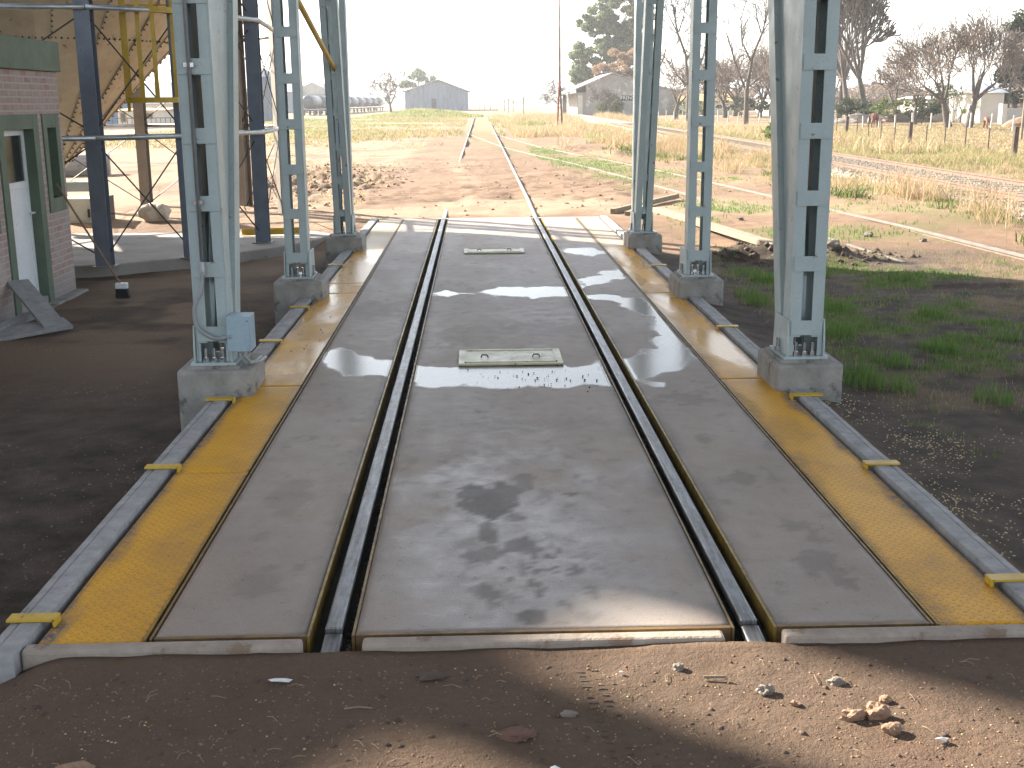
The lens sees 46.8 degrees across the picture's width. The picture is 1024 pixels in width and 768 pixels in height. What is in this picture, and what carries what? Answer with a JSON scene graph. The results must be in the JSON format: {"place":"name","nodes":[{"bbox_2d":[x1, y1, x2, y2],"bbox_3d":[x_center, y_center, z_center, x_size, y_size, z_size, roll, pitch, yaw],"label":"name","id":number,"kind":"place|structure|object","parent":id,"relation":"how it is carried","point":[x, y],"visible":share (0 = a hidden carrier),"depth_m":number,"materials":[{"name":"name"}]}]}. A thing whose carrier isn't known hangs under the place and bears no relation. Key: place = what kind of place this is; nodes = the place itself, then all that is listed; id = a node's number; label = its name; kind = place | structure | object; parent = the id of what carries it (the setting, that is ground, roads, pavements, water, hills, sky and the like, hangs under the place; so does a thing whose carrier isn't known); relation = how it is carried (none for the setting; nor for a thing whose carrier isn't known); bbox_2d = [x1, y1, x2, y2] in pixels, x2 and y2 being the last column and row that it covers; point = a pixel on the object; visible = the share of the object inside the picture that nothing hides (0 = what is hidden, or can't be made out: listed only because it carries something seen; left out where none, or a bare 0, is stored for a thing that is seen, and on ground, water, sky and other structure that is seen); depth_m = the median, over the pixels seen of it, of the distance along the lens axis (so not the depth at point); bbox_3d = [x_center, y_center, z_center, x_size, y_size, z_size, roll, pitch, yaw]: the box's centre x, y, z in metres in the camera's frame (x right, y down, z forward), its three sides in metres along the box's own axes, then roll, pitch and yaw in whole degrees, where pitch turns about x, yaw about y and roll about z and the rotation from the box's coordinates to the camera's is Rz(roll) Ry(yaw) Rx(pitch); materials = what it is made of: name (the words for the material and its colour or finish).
{"place":"outdoors","nodes":[
{"label":"outdoors","id":0,"kind":"place"},
{"bbox_2d":[106,116,504,149],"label":"grass","id":1,"kind":"structure","parent":0,"point":[318,121],"depth_m":108.54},
{"bbox_2d":[0,657,1021,767],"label":"gravel","id":2,"kind":"structure","parent":0,"point":[650,744],"depth_m":4.15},
{"bbox_2d":[0,102,1023,767],"bbox_3d":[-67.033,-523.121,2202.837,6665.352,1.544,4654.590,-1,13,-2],"label":"ground","id":3,"kind":"structure","parent":0,"point":[52,426],"depth_m":6.79,"materials":[{"name":"soil"}]},
{"bbox_2d":[0,317,72,340],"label":"board","id":4,"kind":"object","parent":3,"relation":"on","point":[21,331],"visible":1,"depth_m":12.48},
{"bbox_2d":[7,279,65,327],"bbox_3d":[-5.206,-0.878,12.946,0.240,0.411,1.047,-12,18,-40],"label":"board","id":5,"kind":"object","parent":4,"relation":"on","point":[37,305],"visible":1,"depth_m":12.91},
{"bbox_2d":[0,34,88,322],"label":"brick building","id":6,"kind":"structure","parent":3,"relation":"on","point":[36,249],"depth_m":14.11,"materials":[{"name":"pink brick"}]},
{"bbox_2d":[4,129,39,291],"bbox_3d":[-5.742,-1.942,13.782,0.105,1.990,0.910,-1,13,-2],"label":"door","id":7,"kind":"structure","parent":6,"relation":"in","point":[14,139],"depth_m":13.94,"materials":[{"name":"white paint"}]},
{"bbox_2d":[65,154,110,176],"bbox_3d":[-14.507,-6.580,36.031,4.329,0.891,0.831,-4,14,-15],"label":"concrete pipe","id":8,"kind":"object","parent":3,"relation":"on","point":[74,168],"visible":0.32,"depth_m":36.01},
{"bbox_2d":[56,183,130,297],"bbox_3d":[-5.220,-1.777,14.729,0.828,1.433,0.088,0,13,2],"label":"broom","id":9,"kind":"object","parent":3,"relation":"on","point":[122,289],"visible":1,"depth_m":14.80,"materials":[{"name":"brown wood"}]},
{"bbox_2d":[0,275,274,598],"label":"yard grit","id":10,"kind":"object","parent":3,"relation":"on","point":[94,400],"visible":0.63,"depth_m":10.26,"materials":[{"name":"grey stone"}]},
{"bbox_2d":[118,108,173,123],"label":"house","id":11,"kind":"structure","parent":3,"relation":"on","point":[161,113],"depth_m":114.17,"materials":[{"name":"white glass"}]},
{"bbox_2d":[131,82,172,107],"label":"house","id":12,"kind":"structure","parent":3,"relation":"on","point":[165,89],"depth_m":147.26,"materials":[{"name":"white glass"}]},
{"bbox_2d":[21,639,302,670],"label":"kerb","id":13,"kind":"structure","parent":3,"relation":"on","point":[33,655],"depth_m":4.68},
{"bbox_2d":[0,218,377,683],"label":"kerb","id":14,"kind":"structure","parent":3,"relation":"on","point":[61,589],"depth_m":6.03,"materials":[{"name":"concrete"}]},
{"bbox_2d":[6,472,248,643],"bbox_3d":[-1.812,0.814,5.843,0.609,0.136,2.255,-1,13,-2],"label":"tread plate","id":15,"kind":"object","parent":14,"relation":"on","point":[128,592],"visible":1,"depth_m":5.51,"materials":[{"name":"yellow paint"}]},
{"bbox_2d":[71,231,329,277],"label":"silo platform","id":16,"kind":"structure","parent":3,"relation":"on","point":[134,253],"depth_m":18.35,"materials":[{"name":"concrete"}]},
{"bbox_2d":[68,195,114,222],"bbox_3d":[-7.846,-3.222,22.076,1.040,0.538,0.780,-1,13,-2],"label":"discharge box","id":17,"kind":"object","parent":16,"relation":"on","point":[80,205],"visible":0.46,"depth_m":21.72,"materials":[{"name":"beige paint"}]},
{"bbox_2d":[0,0,282,267],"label":"silo support","id":18,"kind":"object","parent":16,"relation":"on","point":[94,137],"visible":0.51,"depth_m":18.14,"materials":[{"name":"metal"}]},
{"bbox_2d":[0,0,168,167],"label":"silo","id":19,"kind":"object","parent":18,"relation":"on","point":[33,24],"visible":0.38,"depth_m":19.22,"materials":[{"name":"metal"}]},
{"bbox_2d":[118,0,178,111],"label":"ladder cage","id":20,"kind":"object","parent":18,"relation":"attached to","point":[153,8],"visible":0.75,"depth_m":16.46,"materials":[{"name":"yellow paint"}]},
{"bbox_2d":[137,202,171,221],"bbox_3d":[-6.655,-3.146,22.024,0.605,0.455,0.450,-1,13,-2],"label":"sack","id":21,"kind":"object","parent":16,"relation":"on","point":[148,212],"visible":0.86,"depth_m":21.86,"materials":[{"name":"fabric"}]},
{"bbox_2d":[177,353,265,430],"bbox_3d":[-2.196,0.170,9.053,0.540,0.700,0.620,-1,13,-2],"label":"footing","id":22,"kind":"object","parent":3,"relation":"on","point":[196,388],"visible":0.36,"depth_m":8.71,"materials":[{"name":"concrete"}]},
{"bbox_2d":[172,0,250,369],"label":"lattice column","id":23,"kind":"structure","parent":22,"relation":"on","point":[213,32],"depth_m":8.64,"materials":[{"name":"metal"}]},
{"bbox_2d":[182,0,231,340],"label":"conduit","id":24,"kind":"object","parent":23,"relation":"attached to","point":[197,202],"visible":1,"depth_m":8.41,"materials":[{"name":"metal"}]},
{"bbox_2d":[226,312,255,351],"bbox_3d":[-1.989,-0.381,8.684,0.171,0.260,0.215,-1,13,-2],"label":"junction box","id":25,"kind":"object","parent":23,"relation":"attached to","point":[240,328],"visible":1,"depth_m":8.59,"materials":[{"name":"paint"}]},
{"bbox_2d":[144,386,300,473],"bbox_3d":[-1.882,0.302,7.992,0.614,0.136,2.145,-1,13,-2],"label":"tread plate","id":26,"kind":"object","parent":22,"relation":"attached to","point":[238,436],"visible":0.97,"depth_m":7.74,"materials":[{"name":"yellow paint"}]},
{"bbox_2d":[259,293,357,387],"bbox_3d":[-1.981,-0.472,11.237,0.609,0.136,4.510,-1,13,-2],"label":"tread plate","id":27,"kind":"object","parent":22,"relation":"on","point":[290,361],"visible":0.93,"depth_m":10.65,"materials":[{"name":"yellow paint"}]},
{"bbox_2d":[261,68,272,120],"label":"storage bin","id":28,"kind":"object","parent":3,"relation":"on","point":[268,113],"visible":0.36,"depth_m":143.52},
{"bbox_2d":[273,274,329,324],"bbox_3d":[-2.349,-0.845,13.312,0.540,0.700,0.620,-1,13,-2],"label":"footing","id":29,"kind":"object","parent":3,"relation":"on","point":[287,295],"visible":0.46,"depth_m":12.96,"materials":[{"name":"concrete"}]},
{"bbox_2d":[272,0,319,281],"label":"lattice column","id":30,"kind":"structure","parent":29,"relation":"on","point":[305,255],"depth_m":12.71,"materials":[{"name":"metal"}]},
{"bbox_2d":[105,110,505,148],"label":"straw","id":31,"kind":"object","parent":3,"relation":"on","point":[366,137],"visible":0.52,"depth_m":79.20,"materials":[{"name":"yellow plant"}]},
{"bbox_2d":[248,163,413,211],"bbox_3d":[-5.459,-5.677,32.642,5.561,0.347,18.473,-1,13,-2],"label":"earth rubble","id":32,"kind":"object","parent":3,"relation":"on","point":[311,186],"visible":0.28,"depth_m":31.02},
{"bbox_2d":[325,233,365,267],"bbox_3d":[-2.447,-1.853,17.542,0.540,0.700,0.620,-1,13,-2],"label":"footing","id":33,"kind":"object","parent":3,"relation":"on","point":[336,247],"visible":0.46,"depth_m":17.19,"materials":[{"name":"concrete"}]},
{"bbox_2d":[319,0,359,236],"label":"lattice column","id":34,"kind":"structure","parent":33,"relation":"on","point":[333,21],"depth_m":16.77,"materials":[{"name":"metal"}]},
{"bbox_2d":[298,0,334,71],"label":"diagonal brace","id":35,"kind":"object","parent":34,"relation":"attached to","point":[308,20],"visible":1,"depth_m":14.46,"materials":[{"name":"yellow paint"}]},
{"bbox_2d":[328,248,385,283],"bbox_3d":[-2.126,-1.575,15.865,0.609,0.136,3.490,-1,13,-2],"label":"tread plate","id":36,"kind":"object","parent":33,"relation":"on","point":[357,267],"visible":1,"depth_m":15.56,"materials":[{"name":"yellow paint"}]},
{"bbox_2d":[366,219,402,247],"bbox_3d":[-2.157,-2.478,19.711,0.429,0.108,4.390,-1,13,-2],"label":"tread plate","id":37,"kind":"object","parent":3,"relation":"on","point":[381,233],"visible":0.94,"depth_m":19.54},
{"bbox_2d":[365,66,412,111],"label":"bare tree","id":38,"kind":"object","parent":3,"relation":"on","point":[386,97],"visible":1,"depth_m":196.88,"materials":[{"name":"brown plant"}]},
{"bbox_2d":[362,107,482,117],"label":"mound grass","id":39,"kind":"structure","parent":3,"relation":"on","point":[425,113],"depth_m":168.33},
{"bbox_2d":[402,79,470,110],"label":"shed","id":40,"kind":"structure","parent":3,"relation":"on","point":[438,94],"depth_m":291.16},
{"bbox_2d":[0,653,1022,767],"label":"clods","id":41,"kind":"object","parent":3,"relation":"on","point":[396,720],"visible":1,"depth_m":4.17,"materials":[{"name":"soil"}]},
{"bbox_2d":[498,725,536,742],"bbox_3d":[0.018,1.200,4.052,0.130,0.033,0.096,-7,15,-27],"label":"stone","id":42,"kind":"object","parent":3,"relation":"on","point":[514,734],"visible":1,"depth_m":4.03,"materials":[{"name":"red stone"}]},
{"bbox_2d":[149,217,933,652],"bbox_3d":[-0.133,-0.930,13.371,3.193,0.204,17.560,-1,13,-2],"label":"weighbridge","id":43,"kind":"object","parent":3,"relation":"on","point":[515,501],"visible":0.98,"depth_m":6.59,"materials":[{"name":"concrete"}]},
{"bbox_2d":[325,218,445,634],"bbox_3d":[-0.998,-0.966,13.397,0.124,0.149,17.560,-1,13,-2],"label":"rail","id":44,"kind":"object","parent":43,"relation":"on","point":[336,620],"visible":0.62,"depth_m":6.62,"materials":[{"name":"metal"}]},
{"bbox_2d":[458,348,563,365],"bbox_3d":[-0.015,-0.242,9.939,0.860,0.044,0.580,-1,13,-2],"label":"manhole cover","id":45,"kind":"object","parent":43,"relation":"on","point":[489,357],"visible":1,"depth_m":9.88,"materials":[{"name":"metal"}]},
{"bbox_2d":[534,217,756,629],"bbox_3d":[0.712,-0.991,13.445,0.124,0.149,17.560,-1,13,-2],"label":"rail","id":46,"kind":"object","parent":43,"relation":"on","point":[735,600],"visible":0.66,"depth_m":6.70,"materials":[{"name":"metal"}]},
{"bbox_2d":[362,630,724,651],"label":"kerb","id":47,"kind":"structure","parent":3,"relation":"on","point":[457,643],"depth_m":4.72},
{"bbox_2d":[576,670,633,757],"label":"tyre marks","id":48,"kind":"object","parent":3,"relation":"on","point":[608,705],"visible":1,"depth_m":4.25,"materials":[{"name":"soil"}]},
{"bbox_2d":[567,0,654,85],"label":"eucalyptus","id":49,"kind":"object","parent":3,"relation":"on","point":[605,21],"visible":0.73,"depth_m":205.98,"materials":[{"name":"green plant"}]},
{"bbox_2d":[591,47,641,77],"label":"russet tree","id":50,"kind":"object","parent":3,"relation":"on","point":[624,63],"visible":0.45,"depth_m":192.22,"materials":[{"name":"brown plant"}]},
{"bbox_2d":[623,230,661,254],"bbox_3d":[1.929,-1.894,17.567,0.500,0.700,0.620,-1,13,-2],"label":"footing","id":51,"kind":"object","parent":3,"relation":"on","point":[652,244],"visible":0.42,"depth_m":17.21,"materials":[{"name":"concrete"}]},
{"bbox_2d":[577,217,623,246],"bbox_3d":[1.479,-2.519,19.764,0.409,0.108,4.490,-1,13,-2],"label":"tread plate","id":52,"kind":"object","parent":51,"relation":"on","point":[602,232],"visible":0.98,"depth_m":19.43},
{"bbox_2d":[626,0,663,234],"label":"lattice column","id":53,"kind":"structure","parent":51,"relation":"on","point":[646,76],"depth_m":16.80,"materials":[{"name":"metal"}]},
{"bbox_2d":[358,158,944,217],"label":"earth clods","id":54,"kind":"object","parent":3,"relation":"on","point":[581,205],"visible":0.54,"depth_m":28.43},
{"bbox_2d":[501,85,838,104],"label":"treeline","id":55,"kind":"object","parent":3,"relation":"on","point":[528,97],"visible":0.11,"depth_m":870.12,"materials":[{"name":"green plant"}]},
{"bbox_2d":[660,52,703,119],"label":"bare tree","id":56,"kind":"object","parent":3,"relation":"on","point":[678,82],"visible":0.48,"depth_m":131.49,"materials":[{"name":"brown plant"}]},
{"bbox_2d":[642,0,724,120],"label":"bare tree","id":57,"kind":"object","parent":3,"relation":"on","point":[683,49],"visible":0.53,"depth_m":115.78,"materials":[{"name":"brown plant"}]},
{"bbox_2d":[501,116,865,153],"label":"green weeds","id":58,"kind":"object","parent":3,"relation":"on","point":[530,123],"visible":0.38,"depth_m":96.31,"materials":[{"name":"green plant"}]},
{"bbox_2d":[669,272,723,305],"bbox_3d":[2.050,-0.863,13.239,0.500,0.700,0.620,-1,13,-2],"label":"footing","id":59,"kind":"object","parent":3,"relation":"on","point":[709,291],"visible":0.42,"depth_m":12.89,"materials":[{"name":"concrete"}]},
{"bbox_2d":[603,246,671,292],"bbox_3d":[1.702,-1.503,15.436,0.584,0.136,4.390,-1,13,-2],"label":"tread plate","id":60,"kind":"object","parent":59,"relation":"on","point":[641,272],"visible":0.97,"depth_m":15.05,"materials":[{"name":"yellow paint"}]},
{"bbox_2d":[674,0,717,279],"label":"lattice column","id":61,"kind":"structure","parent":59,"relation":"on","point":[689,254],"depth_m":12.65,"materials":[{"name":"metal"}]},
{"bbox_2d":[644,293,762,379],"bbox_3d":[1.834,-0.501,11.231,0.584,0.136,4.240,-1,13,-2],"label":"tread plate","id":62,"kind":"object","parent":3,"relation":"on","point":[719,353],"visible":0.94,"depth_m":10.72,"materials":[{"name":"yellow paint"}]},
{"bbox_2d":[652,207,772,245],"bbox_3d":[3.425,-2.683,20.191,0.200,0.167,5.994,-3,14,-11],"label":"timber","id":63,"kind":"object","parent":3,"relation":"on","point":[737,234],"visible":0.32,"depth_m":19.54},
{"bbox_2d":[491,111,942,155],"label":"dry weeds","id":64,"kind":"object","parent":3,"relation":"on","point":[574,130],"visible":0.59,"depth_m":73.87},
{"bbox_2d":[700,50,745,117],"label":"bare tree","id":65,"kind":"object","parent":3,"relation":"on","point":[721,72],"visible":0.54,"depth_m":141.41,"materials":[{"name":"brown plant"}]},
{"bbox_2d":[717,0,768,124],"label":"bare tree","id":66,"kind":"object","parent":3,"relation":"on","point":[746,98],"visible":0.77,"depth_m":101.65,"materials":[{"name":"brown plant"}]},
{"bbox_2d":[726,37,769,92],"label":"bare tree","id":67,"kind":"object","parent":3,"relation":"on","point":[765,52],"visible":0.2,"depth_m":128.23,"materials":[{"name":"brown plant"}]},
{"bbox_2d":[492,133,1023,259],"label":"rail","id":68,"kind":"object","parent":3,"relation":"on","point":[975,245],"visible":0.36,"depth_m":19.56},
{"bbox_2d":[528,145,1023,247],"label":"grass","id":69,"kind":"structure","parent":3,"relation":"on","point":[674,176],"depth_m":26.16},
{"bbox_2d":[541,111,1023,219],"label":"track ballast","id":70,"kind":"structure","parent":3,"relation":"on","point":[835,169],"depth_m":32.13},
{"bbox_2d":[550,111,1023,200],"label":"rail","id":71,"kind":"object","parent":70,"relation":"on","point":[864,168],"visible":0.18,"depth_m":31.19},
{"bbox_2d":[559,111,1023,185],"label":"rail","id":72,"kind":"object","parent":70,"relation":"on","point":[977,176],"visible":0.59,"depth_m":35.19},
{"bbox_2d":[608,123,1023,204],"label":"sleepers","id":73,"kind":"object","parent":70,"relation":"on","point":[730,140],"visible":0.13,"depth_m":35.02},
{"bbox_2d":[731,148,1023,221],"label":"ballast stones","id":74,"kind":"object","parent":70,"relation":"on","point":[856,162],"visible":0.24,"depth_m":30.92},
{"bbox_2d":[757,348,842,402],"bbox_3d":[2.194,0.122,9.108,0.500,0.700,0.620,-1,13,-2],"label":"footing","id":75,"kind":"object","parent":3,"relation":"on","point":[825,379],"visible":0.36,"depth_m":8.76,"materials":[{"name":"concrete"}]},
{"bbox_2d":[765,0,839,362],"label":"lattice column","id":76,"kind":"structure","parent":75,"relation":"on","point":[803,43],"depth_m":8.70,"materials":[{"name":"metal"}]},
{"bbox_2d":[586,137,1023,245],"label":"green weeds","id":77,"kind":"object","parent":3,"relation":"on","point":[841,193],"visible":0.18,"depth_m":26.24,"materials":[{"name":"green plant"}]},
{"bbox_2d":[588,130,1023,229],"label":"tall dry weeds","id":78,"kind":"object","parent":3,"relation":"on","point":[744,156],"visible":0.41,"depth_m":26.42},
{"bbox_2d":[695,241,920,267],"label":"dug soil","id":79,"kind":"structure","parent":3,"relation":"on","point":[770,248],"depth_m":16.74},
{"bbox_2d":[600,216,1023,611],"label":"kerb","id":80,"kind":"structure","parent":3,"relation":"on","point":[966,542],"depth_m":6.67,"materials":[{"name":"concrete"}]},
{"bbox_2d":[675,82,1023,109],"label":"treeline","id":81,"kind":"object","parent":3,"relation":"on","point":[873,93],"visible":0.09,"depth_m":244.65,"materials":[{"name":"green plant"}]},
{"bbox_2d":[683,126,1023,176],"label":"verge green weeds","id":82,"kind":"object","parent":3,"relation":"on","point":[917,151],"visible":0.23,"depth_m":45.36,"materials":[{"name":"green plant"}]},
{"bbox_2d":[695,242,1023,424],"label":"dry grass","id":83,"kind":"structure","parent":3,"relation":"on","point":[1016,288],"depth_m":12.92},
{"bbox_2d":[838,0,885,106],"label":"bare tree","id":84,"kind":"object","parent":3,"relation":"on","point":[857,70],"visible":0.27,"depth_m":111.40,"materials":[{"name":"brown plant"}]},
{"bbox_2d":[837,0,900,116],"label":"bare tree","id":85,"kind":"object","parent":3,"relation":"on","point":[843,72],"visible":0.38,"depth_m":120.04,"materials":[{"name":"brown plant"}]},
{"bbox_2d":[720,379,1023,625],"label":"tread plate","id":86,"kind":"object","parent":3,"relation":"on","point":[939,579],"visible":0.92,"depth_m":6.06,"materials":[{"name":"yellow paint"}]},
{"bbox_2d":[733,265,1021,406],"bbox_3d":[3.833,-0.715,12.174,2.590,0.196,6.963,-1,13,-2],"label":"grass clump","id":87,"kind":"object","parent":3,"relation":"on","point":[896,385],"visible":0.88,"depth_m":10.60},
{"bbox_2d":[865,701,890,719],"bbox_3d":[1.288,1.162,4.170,0.096,0.079,0.076,-1,13,-2],"label":"stone","id":88,"kind":"object","parent":3,"relation":"on","point":[876,710],"visible":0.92,"depth_m":4.14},
{"bbox_2d":[868,97,913,115],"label":"bush","id":89,"kind":"object","parent":3,"relation":"on","point":[889,106],"visible":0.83,"depth_m":109.21,"materials":[{"name":"green plant"}]},
{"bbox_2d":[867,54,923,108],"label":"bare tree","id":90,"kind":"object","parent":3,"relation":"on","point":[892,84],"visible":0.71,"depth_m":122.41,"materials":[{"name":"brown plant"}]},
{"bbox_2d":[781,624,1023,643],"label":"kerb","id":91,"kind":"structure","parent":3,"relation":"on","point":[858,635],"depth_m":4.76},
{"bbox_2d":[872,36,962,123],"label":"bare tree","id":92,"kind":"object","parent":3,"relation":"on","point":[899,65],"visible":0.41,"depth_m":95.21,"materials":[{"name":"brown plant"}]},
{"bbox_2d":[820,393,1023,557],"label":"spilled grain","id":93,"kind":"object","parent":3,"relation":"on","point":[948,439],"visible":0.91,"depth_m":7.54},
{"bbox_2d":[903,93,941,123],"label":"bush","id":94,"kind":"object","parent":3,"relation":"on","point":[934,107],"visible":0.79,"depth_m":102.40,"materials":[{"name":"green plant"}]},
{"bbox_2d":[834,122,1023,156],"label":"field grass","id":95,"kind":"structure","parent":3,"relation":"on","point":[971,132],"depth_m":72.61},
{"bbox_2d":[884,16,979,127],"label":"bare tree","id":96,"kind":"object","parent":3,"relation":"on","point":[943,93],"visible":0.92,"depth_m":85.60,"materials":[{"name":"brown plant"}]},
{"bbox_2d":[949,84,1008,122],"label":"shed","id":97,"kind":"structure","parent":3,"relation":"on","point":[988,103],"depth_m":103.25,"materials":[{"name":"white paint"}]},
{"bbox_2d":[944,3,1023,127],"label":"bare tree","id":98,"kind":"object","parent":3,"relation":"on","point":[990,38],"visible":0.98,"depth_m":84.35,"materials":[{"name":"brown plant"}]},
{"bbox_2d":[946,33,1023,107],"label":"bare tree","id":99,"kind":"object","parent":3,"relation":"on","point":[1019,60],"visible":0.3,"depth_m":102.92,"materials":[{"name":"brown plant"}]},
{"bbox_2d":[993,6,1023,107],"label":"evergreen","id":100,"kind":"object","parent":3,"relation":"on","point":[1017,22],"visible":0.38,"depth_m":109.17,"materials":[{"name":"green plant"}]},
{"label":"pit floor","id":101,"kind":"structure","parent":3,"relation":"on","visible":0},
{"bbox_2d":[312,223,769,652],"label":"groove dirt","id":102,"kind":"structure","parent":101,"relation":"on","point":[351,613],"depth_m":6.68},
{"bbox_2d":[20,658,1023,767],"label":"twig litter","id":103,"kind":"object","parent":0,"point":[501,734],"visible":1,"depth_m":4.13,"materials":[{"name":"wood"}]},
{"bbox_2d":[144,0,1023,102],"label":"sky","id":104,"kind":"structure","parent":0,"point":[480,47],"materials":[{"name":"white"}]},
{"bbox_2d":[553,72,680,114],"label":"station house","id":105,"kind":"structure","parent":0,"point":[579,102],"depth_m":175.37,"materials":[{"name":"paint"}]},
{"bbox_2d":[680,124,1023,180],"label":"verge grass","id":106,"kind":"structure","parent":0,"point":[970,156],"depth_m":41.27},
{"bbox_2d":[712,244,1023,456],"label":"green grass","id":107,"kind":"structure","parent":0,"point":[942,316],"depth_m":12.10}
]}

